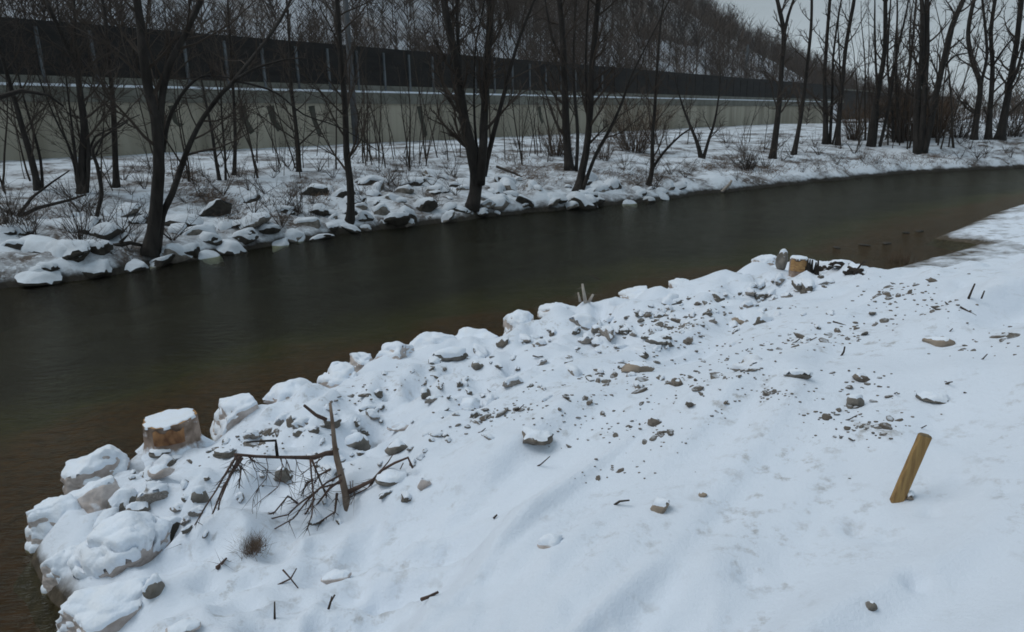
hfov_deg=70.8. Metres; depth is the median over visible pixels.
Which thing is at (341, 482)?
broken sapling
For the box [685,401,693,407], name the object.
earth clod
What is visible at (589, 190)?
boulder
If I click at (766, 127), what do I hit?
sapling
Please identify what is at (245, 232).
boulder
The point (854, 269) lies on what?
twig
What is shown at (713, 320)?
rubble stone
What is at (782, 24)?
tree
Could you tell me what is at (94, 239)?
shrub
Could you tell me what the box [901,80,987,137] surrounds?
bush
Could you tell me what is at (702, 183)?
riverbank
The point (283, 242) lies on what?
boulder
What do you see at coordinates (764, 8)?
sky
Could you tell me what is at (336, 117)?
sapling
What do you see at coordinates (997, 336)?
earth clod
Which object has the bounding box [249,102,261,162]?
sapling
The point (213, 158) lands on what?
shrub
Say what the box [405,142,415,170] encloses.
shrub
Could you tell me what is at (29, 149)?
tree
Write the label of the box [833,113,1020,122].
ground
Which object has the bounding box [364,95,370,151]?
sapling
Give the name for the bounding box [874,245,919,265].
reed tuft
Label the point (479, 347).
rubble stone
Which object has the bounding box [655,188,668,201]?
boulder
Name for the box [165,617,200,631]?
stone
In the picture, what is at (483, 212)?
boulder
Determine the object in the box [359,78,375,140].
sapling
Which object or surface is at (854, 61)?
sapling
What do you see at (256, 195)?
shrub
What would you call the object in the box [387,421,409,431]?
stone
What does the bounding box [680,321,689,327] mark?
rubble stone
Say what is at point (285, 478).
stone
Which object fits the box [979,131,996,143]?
shrub
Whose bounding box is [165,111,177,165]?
sapling
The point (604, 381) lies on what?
earth clod
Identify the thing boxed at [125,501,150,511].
stone
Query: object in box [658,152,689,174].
shrub
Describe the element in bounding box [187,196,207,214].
shrub
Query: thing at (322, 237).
boulder
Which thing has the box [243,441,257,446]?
earth clod
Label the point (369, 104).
sapling
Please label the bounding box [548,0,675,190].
tree
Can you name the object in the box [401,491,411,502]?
rubble stone
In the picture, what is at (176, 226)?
boulder
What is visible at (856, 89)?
sapling
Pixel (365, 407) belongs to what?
rubble stone
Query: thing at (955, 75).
sapling
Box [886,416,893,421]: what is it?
earth clod
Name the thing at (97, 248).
boulder
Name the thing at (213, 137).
tree
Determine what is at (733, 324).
rubble stone
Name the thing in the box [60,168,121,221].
shrub
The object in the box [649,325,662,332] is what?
rubble stone
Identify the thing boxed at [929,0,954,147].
sapling
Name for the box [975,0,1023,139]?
tree
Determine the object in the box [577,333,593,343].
rubble stone
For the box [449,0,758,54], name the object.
hill
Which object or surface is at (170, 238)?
shrub
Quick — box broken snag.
[805,259,818,274]
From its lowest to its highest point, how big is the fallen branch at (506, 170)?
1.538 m
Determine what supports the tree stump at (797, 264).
on the riverbank at (785, 524)
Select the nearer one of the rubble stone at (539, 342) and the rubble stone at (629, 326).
the rubble stone at (539, 342)
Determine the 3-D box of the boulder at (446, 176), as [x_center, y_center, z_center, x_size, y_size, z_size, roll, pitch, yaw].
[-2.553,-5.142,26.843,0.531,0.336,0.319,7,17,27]
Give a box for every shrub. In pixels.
[0,189,55,226]
[0,199,38,234]
[1,178,29,214]
[2,195,58,234]
[11,192,52,219]
[15,198,38,222]
[25,181,62,202]
[35,176,111,211]
[43,166,71,197]
[51,214,102,239]
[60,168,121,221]
[60,177,115,207]
[71,227,111,242]
[82,189,149,233]
[91,155,143,179]
[111,221,142,249]
[112,200,148,233]
[115,178,141,194]
[120,165,151,183]
[122,210,143,241]
[128,151,148,188]
[131,199,198,240]
[166,153,193,177]
[171,167,205,183]
[186,158,210,197]
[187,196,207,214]
[194,166,223,182]
[198,153,244,193]
[201,137,230,166]
[219,193,248,219]
[229,153,248,176]
[233,168,258,189]
[235,167,284,193]
[236,177,269,212]
[250,178,306,228]
[254,184,301,206]
[257,165,282,177]
[264,150,281,171]
[266,173,304,205]
[271,176,303,213]
[275,135,295,165]
[277,178,324,203]
[286,172,312,211]
[288,202,319,216]
[302,151,334,170]
[317,154,343,177]
[343,182,367,204]
[377,154,404,185]
[377,179,407,192]
[386,157,405,184]
[393,152,420,164]
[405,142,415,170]
[412,150,427,167]
[427,132,452,154]
[439,154,463,177]
[439,176,462,194]
[608,152,637,169]
[613,145,628,164]
[642,163,665,188]
[646,153,670,180]
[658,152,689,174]
[678,159,698,177]
[716,122,736,142]
[721,124,750,151]
[724,144,747,165]
[734,153,764,169]
[755,140,776,167]
[775,136,794,157]
[778,144,799,159]
[806,131,841,154]
[808,125,820,147]
[830,149,848,164]
[836,129,854,148]
[842,132,867,152]
[854,138,870,160]
[954,125,982,148]
[964,142,993,159]
[967,143,983,157]
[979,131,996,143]
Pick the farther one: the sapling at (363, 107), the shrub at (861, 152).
the shrub at (861, 152)
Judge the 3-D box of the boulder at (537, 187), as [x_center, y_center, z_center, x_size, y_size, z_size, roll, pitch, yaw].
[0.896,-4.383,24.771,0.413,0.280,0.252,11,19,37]
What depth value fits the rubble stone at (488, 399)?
6.42 m
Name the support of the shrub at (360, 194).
on the riverbank at (702, 183)
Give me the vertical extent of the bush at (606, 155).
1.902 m
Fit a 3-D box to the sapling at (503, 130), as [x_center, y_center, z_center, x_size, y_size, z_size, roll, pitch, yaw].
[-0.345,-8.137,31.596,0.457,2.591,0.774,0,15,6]
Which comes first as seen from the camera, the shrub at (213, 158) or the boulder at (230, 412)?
the boulder at (230, 412)
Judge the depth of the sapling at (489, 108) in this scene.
31.39 m
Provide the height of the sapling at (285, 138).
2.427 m
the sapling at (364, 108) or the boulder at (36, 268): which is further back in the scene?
the sapling at (364, 108)
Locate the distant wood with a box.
[795,72,1023,124]
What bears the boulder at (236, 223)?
on the riverbank at (702, 183)
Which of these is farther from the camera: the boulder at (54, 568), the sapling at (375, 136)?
the sapling at (375, 136)
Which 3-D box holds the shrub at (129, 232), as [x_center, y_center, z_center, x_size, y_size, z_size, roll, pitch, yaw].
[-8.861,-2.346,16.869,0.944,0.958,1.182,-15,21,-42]
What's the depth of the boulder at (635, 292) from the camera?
11.86 m
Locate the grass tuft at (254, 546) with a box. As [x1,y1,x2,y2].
[229,529,276,560]
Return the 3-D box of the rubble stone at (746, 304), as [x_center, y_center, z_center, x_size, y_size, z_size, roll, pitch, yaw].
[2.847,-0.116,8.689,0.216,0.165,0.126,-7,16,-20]
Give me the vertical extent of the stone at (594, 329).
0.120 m
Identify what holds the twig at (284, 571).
on the riverbank at (785, 524)
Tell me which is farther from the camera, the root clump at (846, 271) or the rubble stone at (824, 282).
the root clump at (846, 271)
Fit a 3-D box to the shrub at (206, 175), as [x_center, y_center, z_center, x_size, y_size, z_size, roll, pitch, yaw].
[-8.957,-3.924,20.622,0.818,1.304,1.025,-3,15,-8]
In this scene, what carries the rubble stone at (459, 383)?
on the riverbank at (785, 524)
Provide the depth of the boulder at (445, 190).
24.13 m
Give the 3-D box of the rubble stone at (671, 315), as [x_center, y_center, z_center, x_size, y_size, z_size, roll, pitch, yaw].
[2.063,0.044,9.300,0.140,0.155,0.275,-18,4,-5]
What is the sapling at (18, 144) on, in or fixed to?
on the riverbank at (702, 183)
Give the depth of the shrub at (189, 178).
22.83 m
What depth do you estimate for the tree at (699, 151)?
33.30 m
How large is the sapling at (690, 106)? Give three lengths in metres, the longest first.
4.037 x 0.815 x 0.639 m
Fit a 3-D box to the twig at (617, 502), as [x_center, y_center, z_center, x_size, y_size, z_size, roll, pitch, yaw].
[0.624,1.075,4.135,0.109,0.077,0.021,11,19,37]
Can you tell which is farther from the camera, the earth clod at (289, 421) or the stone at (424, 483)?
the earth clod at (289, 421)
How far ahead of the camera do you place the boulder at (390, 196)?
22.67 m
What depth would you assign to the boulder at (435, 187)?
24.18 m
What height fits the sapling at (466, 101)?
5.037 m
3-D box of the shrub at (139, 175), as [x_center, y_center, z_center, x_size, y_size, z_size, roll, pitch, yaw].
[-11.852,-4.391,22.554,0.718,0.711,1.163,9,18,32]
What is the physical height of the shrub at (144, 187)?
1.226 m
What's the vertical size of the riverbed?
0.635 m
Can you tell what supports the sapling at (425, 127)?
on the riverbank at (702, 183)
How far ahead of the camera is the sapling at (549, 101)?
35.70 m
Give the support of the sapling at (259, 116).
on the riverbank at (702, 183)
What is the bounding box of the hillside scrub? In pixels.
[0,0,599,65]
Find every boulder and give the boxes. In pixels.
[0,224,16,234]
[0,239,24,249]
[7,223,31,235]
[14,271,63,286]
[19,234,56,252]
[25,494,80,556]
[28,265,42,270]
[36,262,59,271]
[40,545,77,595]
[45,239,89,259]
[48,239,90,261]
[55,576,149,631]
[60,444,129,494]
[61,216,100,233]
[67,510,172,579]
[68,475,119,513]
[70,212,84,216]
[79,259,112,278]
[83,239,112,254]
[89,222,121,239]
[110,202,141,216]
[125,214,148,223]
[125,259,148,273]
[149,253,174,271]
[161,243,193,263]
[165,214,203,226]
[168,223,186,234]
[182,224,216,235]
[182,242,199,256]
[198,199,231,216]
[198,250,225,267]
[199,231,221,245]
[210,393,258,440]
[216,239,247,258]
[217,219,232,230]
[231,227,258,244]
[232,219,242,227]
[233,229,251,241]
[238,212,271,229]
[243,191,260,202]
[258,224,280,234]
[260,205,294,214]
[262,378,311,403]
[272,237,288,252]
[284,228,305,244]
[293,217,320,228]
[298,183,328,195]
[309,203,328,216]
[309,233,334,241]
[317,361,356,387]
[326,221,338,231]
[328,209,338,215]
[328,213,337,219]
[331,188,355,197]
[340,224,361,234]
[343,195,365,204]
[350,352,372,372]
[355,202,367,209]
[355,210,373,221]
[358,175,387,185]
[360,224,371,231]
[362,189,381,196]
[370,180,383,190]
[372,199,379,205]
[372,202,389,215]
[373,341,413,359]
[383,212,410,226]
[385,193,398,200]
[395,184,413,193]
[396,196,406,202]
[397,205,416,222]
[399,176,425,185]
[405,218,414,226]
[409,332,456,350]
[414,197,437,211]
[422,168,448,176]
[425,184,443,191]
[429,187,449,193]
[437,174,448,179]
[441,210,454,222]
[442,202,456,210]
[449,181,459,187]
[455,205,470,213]
[455,327,497,339]
[456,178,469,185]
[456,184,468,190]
[477,207,488,216]
[480,198,495,208]
[489,182,505,193]
[491,196,509,210]
[494,174,515,182]
[497,193,509,200]
[499,177,516,190]
[503,190,518,196]
[503,309,533,334]
[516,194,533,206]
[525,180,536,188]
[533,184,542,190]
[537,302,575,318]
[547,192,566,203]
[548,197,560,206]
[565,201,578,209]
[566,191,595,212]
[585,171,597,180]
[585,188,595,192]
[585,194,597,210]
[596,184,608,191]
[597,197,604,204]
[604,177,621,189]
[618,285,647,299]
[622,199,637,209]
[632,186,642,191]
[636,188,646,196]
[643,196,655,204]
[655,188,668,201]
[657,187,668,193]
[664,182,674,190]
[668,278,688,287]
[674,181,686,189]
[751,254,776,265]
[775,249,787,269]
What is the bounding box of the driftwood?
[721,180,731,191]
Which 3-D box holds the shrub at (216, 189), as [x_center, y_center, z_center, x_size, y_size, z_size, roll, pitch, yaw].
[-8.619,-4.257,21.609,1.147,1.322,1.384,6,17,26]
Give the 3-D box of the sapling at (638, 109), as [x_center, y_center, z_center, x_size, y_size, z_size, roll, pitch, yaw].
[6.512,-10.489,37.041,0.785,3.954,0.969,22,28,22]
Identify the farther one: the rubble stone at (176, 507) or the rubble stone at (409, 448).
the rubble stone at (409, 448)
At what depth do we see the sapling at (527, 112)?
31.24 m
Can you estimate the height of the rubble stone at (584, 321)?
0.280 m
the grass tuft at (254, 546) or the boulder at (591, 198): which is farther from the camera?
the boulder at (591, 198)
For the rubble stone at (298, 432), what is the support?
on the riverbank at (785, 524)
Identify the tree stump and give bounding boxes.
[135,408,215,466]
[787,255,808,276]
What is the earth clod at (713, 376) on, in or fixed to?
on the riverbank at (785, 524)
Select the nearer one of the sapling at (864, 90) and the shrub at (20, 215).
the shrub at (20, 215)
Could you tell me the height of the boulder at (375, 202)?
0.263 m
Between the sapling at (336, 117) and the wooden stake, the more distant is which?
the sapling at (336, 117)
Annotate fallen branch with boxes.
[0,88,84,216]
[113,234,142,246]
[496,165,521,176]
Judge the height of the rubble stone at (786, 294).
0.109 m
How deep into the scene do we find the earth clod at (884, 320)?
6.62 m
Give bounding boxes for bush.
[0,172,40,226]
[35,168,102,239]
[524,122,580,156]
[581,129,624,161]
[594,83,688,153]
[721,134,773,161]
[833,95,884,139]
[849,73,968,140]
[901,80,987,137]
[946,105,984,137]
[979,95,1023,136]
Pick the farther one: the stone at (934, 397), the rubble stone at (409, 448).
the rubble stone at (409, 448)
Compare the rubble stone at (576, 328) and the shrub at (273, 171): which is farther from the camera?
the shrub at (273, 171)
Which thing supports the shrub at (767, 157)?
on the riverbank at (702, 183)
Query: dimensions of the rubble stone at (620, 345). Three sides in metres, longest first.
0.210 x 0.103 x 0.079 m
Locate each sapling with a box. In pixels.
[0,34,17,184]
[0,77,30,180]
[7,97,24,178]
[21,21,72,163]
[43,86,110,187]
[51,65,79,167]
[86,32,109,188]
[88,119,112,190]
[90,108,131,216]
[112,30,152,154]
[131,114,152,171]
[159,49,190,181]
[164,403,413,550]
[165,34,189,174]
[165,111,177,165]
[166,127,173,179]
[177,137,187,180]
[196,77,229,177]
[203,41,254,156]
[219,24,259,177]
[229,97,257,170]
[232,52,280,165]
[247,34,295,168]
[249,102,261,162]
[254,124,261,177]
[265,81,279,170]
[267,85,275,152]
[276,94,300,175]
[278,65,308,159]
[283,111,287,167]
[298,72,309,167]
[317,76,334,153]
[331,47,351,168]
[347,28,385,167]
[347,71,371,159]
[350,89,365,165]
[353,36,382,161]
[354,80,364,162]
[355,100,371,164]
[358,72,371,151]
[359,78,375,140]
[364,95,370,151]
[368,85,378,157]
[371,100,382,160]
[373,29,388,162]
[374,73,393,159]
[376,105,390,162]
[377,92,394,153]
[389,36,414,168]
[392,60,412,162]
[400,89,412,162]
[402,22,429,158]
[403,103,420,153]
[408,65,425,158]
[412,72,437,157]
[418,59,436,156]
[419,67,440,162]
[420,29,458,121]
[422,32,447,159]
[422,84,430,159]
[425,86,440,165]
[427,90,449,154]
[460,43,471,156]
[472,37,499,139]
[494,30,522,163]
[499,100,506,158]
[515,107,527,157]
[516,96,542,156]
[517,82,525,148]
[521,58,536,154]
[523,87,544,153]
[527,28,550,140]
[528,63,537,154]
[529,93,540,155]
[533,62,561,140]
[536,85,541,152]
[547,96,559,161]
[559,31,590,143]
[623,52,635,128]
[629,75,650,147]
[645,59,660,143]
[687,71,699,143]
[749,92,763,141]
[763,103,773,151]
[842,0,877,115]
[847,1,869,139]
[850,42,862,129]
[857,95,873,146]
[858,1,876,138]
[858,32,879,144]
[861,73,872,139]
[865,0,910,145]
[885,12,919,139]
[892,78,906,147]
[894,7,911,145]
[894,14,917,124]
[900,0,916,72]
[901,0,919,142]
[906,13,919,148]
[906,54,937,147]
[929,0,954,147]
[929,29,943,142]
[931,0,968,144]
[940,46,983,148]
[944,44,966,100]
[948,3,985,146]
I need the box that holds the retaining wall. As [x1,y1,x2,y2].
[0,82,829,160]
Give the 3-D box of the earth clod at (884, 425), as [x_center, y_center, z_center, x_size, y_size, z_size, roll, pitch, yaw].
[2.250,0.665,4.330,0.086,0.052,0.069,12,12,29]
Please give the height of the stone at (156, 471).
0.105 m
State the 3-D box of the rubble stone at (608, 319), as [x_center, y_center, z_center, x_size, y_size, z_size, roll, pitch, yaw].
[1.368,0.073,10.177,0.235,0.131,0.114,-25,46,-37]
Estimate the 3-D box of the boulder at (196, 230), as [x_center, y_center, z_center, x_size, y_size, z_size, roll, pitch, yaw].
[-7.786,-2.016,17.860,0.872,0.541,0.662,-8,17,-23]
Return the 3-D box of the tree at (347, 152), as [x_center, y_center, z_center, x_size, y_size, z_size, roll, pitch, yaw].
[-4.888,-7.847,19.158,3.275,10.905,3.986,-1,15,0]
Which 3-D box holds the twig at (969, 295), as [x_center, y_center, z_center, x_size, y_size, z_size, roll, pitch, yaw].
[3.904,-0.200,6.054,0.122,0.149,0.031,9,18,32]
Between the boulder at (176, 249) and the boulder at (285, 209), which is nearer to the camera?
the boulder at (176, 249)
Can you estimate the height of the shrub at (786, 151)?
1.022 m
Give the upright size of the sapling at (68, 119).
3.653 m
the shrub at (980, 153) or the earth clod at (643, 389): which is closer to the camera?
the earth clod at (643, 389)
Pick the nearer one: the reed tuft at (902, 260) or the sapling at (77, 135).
the reed tuft at (902, 260)
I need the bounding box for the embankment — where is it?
[0,0,969,121]
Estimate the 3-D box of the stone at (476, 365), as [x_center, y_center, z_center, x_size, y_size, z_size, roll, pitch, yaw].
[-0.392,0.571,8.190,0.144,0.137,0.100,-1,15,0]
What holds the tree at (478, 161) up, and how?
on the riverbank at (702, 183)
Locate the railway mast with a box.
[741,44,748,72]
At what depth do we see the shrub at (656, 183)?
26.99 m
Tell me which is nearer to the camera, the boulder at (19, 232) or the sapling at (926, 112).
the boulder at (19, 232)
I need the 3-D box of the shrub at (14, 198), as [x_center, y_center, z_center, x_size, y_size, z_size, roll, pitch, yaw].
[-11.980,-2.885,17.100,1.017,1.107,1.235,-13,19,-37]
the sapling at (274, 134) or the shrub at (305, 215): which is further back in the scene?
the sapling at (274, 134)
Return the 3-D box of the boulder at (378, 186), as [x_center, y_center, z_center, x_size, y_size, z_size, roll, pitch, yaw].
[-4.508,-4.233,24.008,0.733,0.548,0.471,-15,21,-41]
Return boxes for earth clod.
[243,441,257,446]
[261,428,271,434]
[275,428,279,436]
[286,415,293,427]
[358,393,370,396]
[479,416,486,420]
[495,409,507,417]
[601,379,610,383]
[610,372,617,377]
[631,387,647,393]
[635,377,648,381]
[649,435,656,440]
[671,318,680,322]
[683,337,692,344]
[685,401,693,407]
[692,386,703,390]
[702,312,712,315]
[710,373,718,378]
[793,332,804,338]
[818,338,829,342]
[822,413,831,420]
[878,422,892,429]
[879,318,888,322]
[882,291,891,296]
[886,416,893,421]
[906,490,914,499]
[925,277,936,281]
[989,335,1005,337]
[1005,333,1020,337]
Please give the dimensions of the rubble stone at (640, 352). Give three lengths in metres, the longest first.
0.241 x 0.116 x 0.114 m
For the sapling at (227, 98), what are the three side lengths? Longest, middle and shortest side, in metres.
4.801 x 0.969 x 0.760 m
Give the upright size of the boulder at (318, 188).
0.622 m
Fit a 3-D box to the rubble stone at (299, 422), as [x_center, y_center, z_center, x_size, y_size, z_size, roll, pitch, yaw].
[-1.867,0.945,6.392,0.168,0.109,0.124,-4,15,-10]
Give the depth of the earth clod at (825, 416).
4.56 m
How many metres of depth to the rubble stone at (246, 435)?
6.54 m
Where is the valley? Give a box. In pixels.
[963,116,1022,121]
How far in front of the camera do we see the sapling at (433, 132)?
29.03 m
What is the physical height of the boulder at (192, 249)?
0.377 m
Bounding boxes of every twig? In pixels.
[208,552,231,569]
[273,601,275,618]
[278,568,297,587]
[327,594,334,609]
[420,591,438,600]
[577,283,593,302]
[614,500,629,504]
[847,259,875,276]
[967,283,984,298]
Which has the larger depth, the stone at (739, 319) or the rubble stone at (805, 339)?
the stone at (739, 319)
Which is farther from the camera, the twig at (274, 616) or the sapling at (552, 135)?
the sapling at (552, 135)
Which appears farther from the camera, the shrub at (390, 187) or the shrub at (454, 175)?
the shrub at (454, 175)
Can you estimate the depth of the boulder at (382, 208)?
21.24 m
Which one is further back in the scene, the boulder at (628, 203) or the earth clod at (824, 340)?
the boulder at (628, 203)
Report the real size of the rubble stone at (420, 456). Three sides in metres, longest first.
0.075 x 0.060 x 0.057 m
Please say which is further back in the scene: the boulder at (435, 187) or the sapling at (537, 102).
the sapling at (537, 102)
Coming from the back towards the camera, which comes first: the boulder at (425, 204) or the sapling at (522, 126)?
the sapling at (522, 126)
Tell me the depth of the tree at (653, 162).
27.02 m
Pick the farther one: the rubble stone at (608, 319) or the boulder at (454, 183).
the boulder at (454, 183)
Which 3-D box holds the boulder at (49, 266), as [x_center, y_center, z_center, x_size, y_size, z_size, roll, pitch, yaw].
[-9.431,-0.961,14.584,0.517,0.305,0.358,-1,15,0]
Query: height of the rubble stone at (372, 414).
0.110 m
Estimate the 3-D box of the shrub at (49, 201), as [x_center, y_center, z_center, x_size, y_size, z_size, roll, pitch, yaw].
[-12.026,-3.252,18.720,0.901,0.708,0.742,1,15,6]
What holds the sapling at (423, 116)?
on the riverbank at (702, 183)
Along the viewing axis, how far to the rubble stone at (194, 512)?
5.22 m
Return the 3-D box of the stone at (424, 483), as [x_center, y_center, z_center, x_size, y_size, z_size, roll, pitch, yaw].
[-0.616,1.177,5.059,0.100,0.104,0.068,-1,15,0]
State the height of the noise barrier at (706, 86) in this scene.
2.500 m
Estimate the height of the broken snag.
0.329 m
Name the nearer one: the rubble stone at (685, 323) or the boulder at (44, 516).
the boulder at (44, 516)
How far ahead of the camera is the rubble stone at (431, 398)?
6.69 m
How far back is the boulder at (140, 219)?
17.83 m
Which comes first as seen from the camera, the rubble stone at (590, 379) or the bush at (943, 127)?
the rubble stone at (590, 379)
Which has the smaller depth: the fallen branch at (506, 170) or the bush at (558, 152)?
the fallen branch at (506, 170)
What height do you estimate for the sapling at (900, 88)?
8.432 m
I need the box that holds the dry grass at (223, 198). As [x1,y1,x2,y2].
[2,147,986,232]
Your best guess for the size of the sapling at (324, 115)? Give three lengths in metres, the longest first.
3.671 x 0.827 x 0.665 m
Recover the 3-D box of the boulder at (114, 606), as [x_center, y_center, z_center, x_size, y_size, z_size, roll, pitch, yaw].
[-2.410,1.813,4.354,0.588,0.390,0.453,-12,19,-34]
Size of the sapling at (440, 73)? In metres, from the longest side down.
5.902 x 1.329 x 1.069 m
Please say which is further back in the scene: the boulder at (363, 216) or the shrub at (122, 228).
the boulder at (363, 216)
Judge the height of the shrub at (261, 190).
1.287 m
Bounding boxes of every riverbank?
[0,121,1023,331]
[13,204,1023,631]
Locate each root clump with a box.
[819,261,835,271]
[828,259,850,267]
[842,261,863,274]
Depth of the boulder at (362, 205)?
21.42 m
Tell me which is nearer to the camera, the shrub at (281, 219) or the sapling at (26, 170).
the shrub at (281, 219)
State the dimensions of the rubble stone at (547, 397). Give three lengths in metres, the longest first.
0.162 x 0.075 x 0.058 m
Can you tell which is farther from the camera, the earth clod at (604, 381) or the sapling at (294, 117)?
the sapling at (294, 117)
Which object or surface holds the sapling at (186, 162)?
on the riverbank at (702, 183)
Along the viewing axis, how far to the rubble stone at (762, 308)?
8.42 m
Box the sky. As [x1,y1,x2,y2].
[679,0,1023,112]
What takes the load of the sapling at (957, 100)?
on the riverbank at (702, 183)
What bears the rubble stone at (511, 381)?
on the riverbank at (785, 524)
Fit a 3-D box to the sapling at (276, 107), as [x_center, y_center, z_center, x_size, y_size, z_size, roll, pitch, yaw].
[-9.024,-7.915,26.898,0.808,5.105,1.030,7,20,43]
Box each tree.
[0,0,86,190]
[0,0,143,193]
[33,0,143,187]
[49,0,391,257]
[147,0,270,180]
[197,0,275,174]
[226,0,352,171]
[278,0,394,224]
[419,0,574,211]
[531,0,602,170]
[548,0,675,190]
[626,0,694,185]
[654,28,737,158]
[746,0,804,158]
[773,0,825,154]
[796,0,852,144]
[810,0,873,145]
[855,0,918,146]
[864,0,935,142]
[888,0,985,153]
[946,0,1022,139]
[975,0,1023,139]
[988,0,1023,140]
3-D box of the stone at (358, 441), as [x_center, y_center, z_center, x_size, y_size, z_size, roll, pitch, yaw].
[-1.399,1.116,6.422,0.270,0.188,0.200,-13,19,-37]
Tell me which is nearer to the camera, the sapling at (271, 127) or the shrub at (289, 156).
the shrub at (289, 156)
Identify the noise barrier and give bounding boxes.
[0,17,844,102]
[836,89,953,118]
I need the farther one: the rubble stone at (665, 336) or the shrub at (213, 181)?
the shrub at (213, 181)
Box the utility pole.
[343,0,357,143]
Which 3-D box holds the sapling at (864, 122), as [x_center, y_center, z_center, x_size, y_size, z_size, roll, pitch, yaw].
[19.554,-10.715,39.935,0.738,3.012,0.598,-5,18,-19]
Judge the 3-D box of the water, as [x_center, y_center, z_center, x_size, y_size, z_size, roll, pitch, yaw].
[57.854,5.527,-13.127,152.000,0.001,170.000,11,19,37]
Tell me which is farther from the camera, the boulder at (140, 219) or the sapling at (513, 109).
the sapling at (513, 109)
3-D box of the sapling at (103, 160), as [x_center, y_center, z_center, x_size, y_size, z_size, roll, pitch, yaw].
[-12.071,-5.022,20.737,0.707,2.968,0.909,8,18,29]
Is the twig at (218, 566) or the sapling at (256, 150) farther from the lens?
the sapling at (256, 150)
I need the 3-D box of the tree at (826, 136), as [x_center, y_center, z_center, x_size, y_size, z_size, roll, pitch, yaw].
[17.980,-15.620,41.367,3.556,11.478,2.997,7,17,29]
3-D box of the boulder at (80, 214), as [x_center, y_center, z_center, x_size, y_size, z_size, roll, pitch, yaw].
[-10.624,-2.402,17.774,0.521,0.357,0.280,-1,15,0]
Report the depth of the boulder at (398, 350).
8.74 m
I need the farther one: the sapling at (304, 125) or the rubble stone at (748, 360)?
the sapling at (304, 125)
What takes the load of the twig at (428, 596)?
on the riverbank at (785, 524)
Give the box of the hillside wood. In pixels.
[0,0,949,106]
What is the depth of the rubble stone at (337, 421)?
6.34 m
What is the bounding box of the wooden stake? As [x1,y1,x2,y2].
[890,432,931,502]
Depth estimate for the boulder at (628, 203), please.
25.91 m
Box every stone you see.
[93,507,118,527]
[107,487,136,511]
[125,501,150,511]
[136,481,168,503]
[142,465,151,477]
[142,573,164,598]
[147,464,174,478]
[148,449,170,457]
[153,454,182,466]
[159,516,181,542]
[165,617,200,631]
[170,503,183,512]
[180,479,188,489]
[180,514,190,525]
[181,493,188,502]
[181,524,192,533]
[188,505,206,516]
[191,485,208,502]
[202,529,208,537]
[213,448,235,458]
[222,437,229,443]
[235,492,244,502]
[241,432,252,439]
[243,429,259,438]
[258,471,265,478]
[274,412,289,425]
[274,466,290,482]
[291,416,309,428]
[293,427,305,436]
[306,426,319,433]
[308,513,321,524]
[321,569,351,584]
[323,415,341,428]
[323,464,336,481]
[340,455,345,462]
[344,432,370,450]
[355,418,360,427]
[357,450,364,455]
[359,404,375,411]
[361,429,369,435]
[365,408,379,419]
[374,388,382,397]
[375,468,406,486]
[379,489,392,498]
[384,438,407,455]
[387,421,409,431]
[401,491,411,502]
[406,445,413,450]
[409,458,415,466]
[416,453,424,459]
[417,478,430,490]
[420,386,430,398]
[424,394,442,402]
[428,355,440,364]
[429,431,442,436]
[432,346,467,360]
[444,436,451,442]
[457,380,462,386]
[460,397,479,408]
[465,387,471,394]
[469,411,479,418]
[470,419,480,424]
[471,360,483,369]
[473,343,487,355]
[475,351,484,358]
[482,394,493,406]
[483,434,494,439]
[497,336,508,347]
[502,375,519,387]
[519,333,530,342]
[522,426,553,444]
[532,339,548,346]
[535,358,546,365]
[537,533,562,548]
[542,395,552,401]
[549,328,555,336]
[566,363,581,376]
[569,313,598,329]
[572,325,580,334]
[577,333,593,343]
[586,376,593,381]
[591,324,601,333]
[591,336,602,346]
[598,326,614,341]
[603,316,613,323]
[613,343,628,348]
[615,359,625,363]
[619,323,635,332]
[619,326,628,334]
[621,361,654,372]
[626,372,635,376]
[629,330,636,336]
[631,347,648,358]
[632,380,642,389]
[645,338,665,344]
[647,417,661,426]
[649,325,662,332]
[650,496,668,513]
[653,345,661,350]
[654,313,663,317]
[661,334,670,339]
[662,293,678,304]
[664,305,672,310]
[665,322,678,328]
[665,339,673,346]
[667,313,677,319]
[671,376,682,386]
[673,298,681,303]
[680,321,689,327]
[688,311,694,317]
[698,492,706,497]
[706,317,717,323]
[709,291,724,301]
[729,320,740,327]
[731,316,744,324]
[731,354,763,371]
[739,300,756,309]
[745,287,756,295]
[752,314,773,325]
[754,292,765,299]
[756,281,765,289]
[757,307,766,311]
[767,289,775,296]
[768,295,778,300]
[775,272,784,284]
[780,292,792,297]
[784,369,812,379]
[791,278,801,290]
[800,277,814,293]
[800,336,809,342]
[816,280,828,284]
[826,310,834,315]
[827,279,834,283]
[847,394,864,406]
[852,372,869,381]
[865,600,877,610]
[915,391,948,403]
[922,336,955,346]
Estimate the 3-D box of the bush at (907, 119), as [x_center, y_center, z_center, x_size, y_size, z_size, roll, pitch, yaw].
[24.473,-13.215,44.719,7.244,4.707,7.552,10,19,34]
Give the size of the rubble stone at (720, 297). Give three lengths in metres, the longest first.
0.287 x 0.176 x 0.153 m
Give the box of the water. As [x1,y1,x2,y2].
[0,168,1023,631]
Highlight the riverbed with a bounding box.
[0,182,1023,631]
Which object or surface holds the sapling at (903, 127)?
on the riverbank at (702, 183)
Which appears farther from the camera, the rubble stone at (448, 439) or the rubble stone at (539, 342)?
the rubble stone at (539, 342)
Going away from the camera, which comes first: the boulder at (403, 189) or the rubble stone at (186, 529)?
the rubble stone at (186, 529)
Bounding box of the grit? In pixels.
[186,268,1018,482]
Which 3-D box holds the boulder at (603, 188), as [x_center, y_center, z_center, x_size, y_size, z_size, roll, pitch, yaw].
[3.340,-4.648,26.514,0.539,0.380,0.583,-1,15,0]

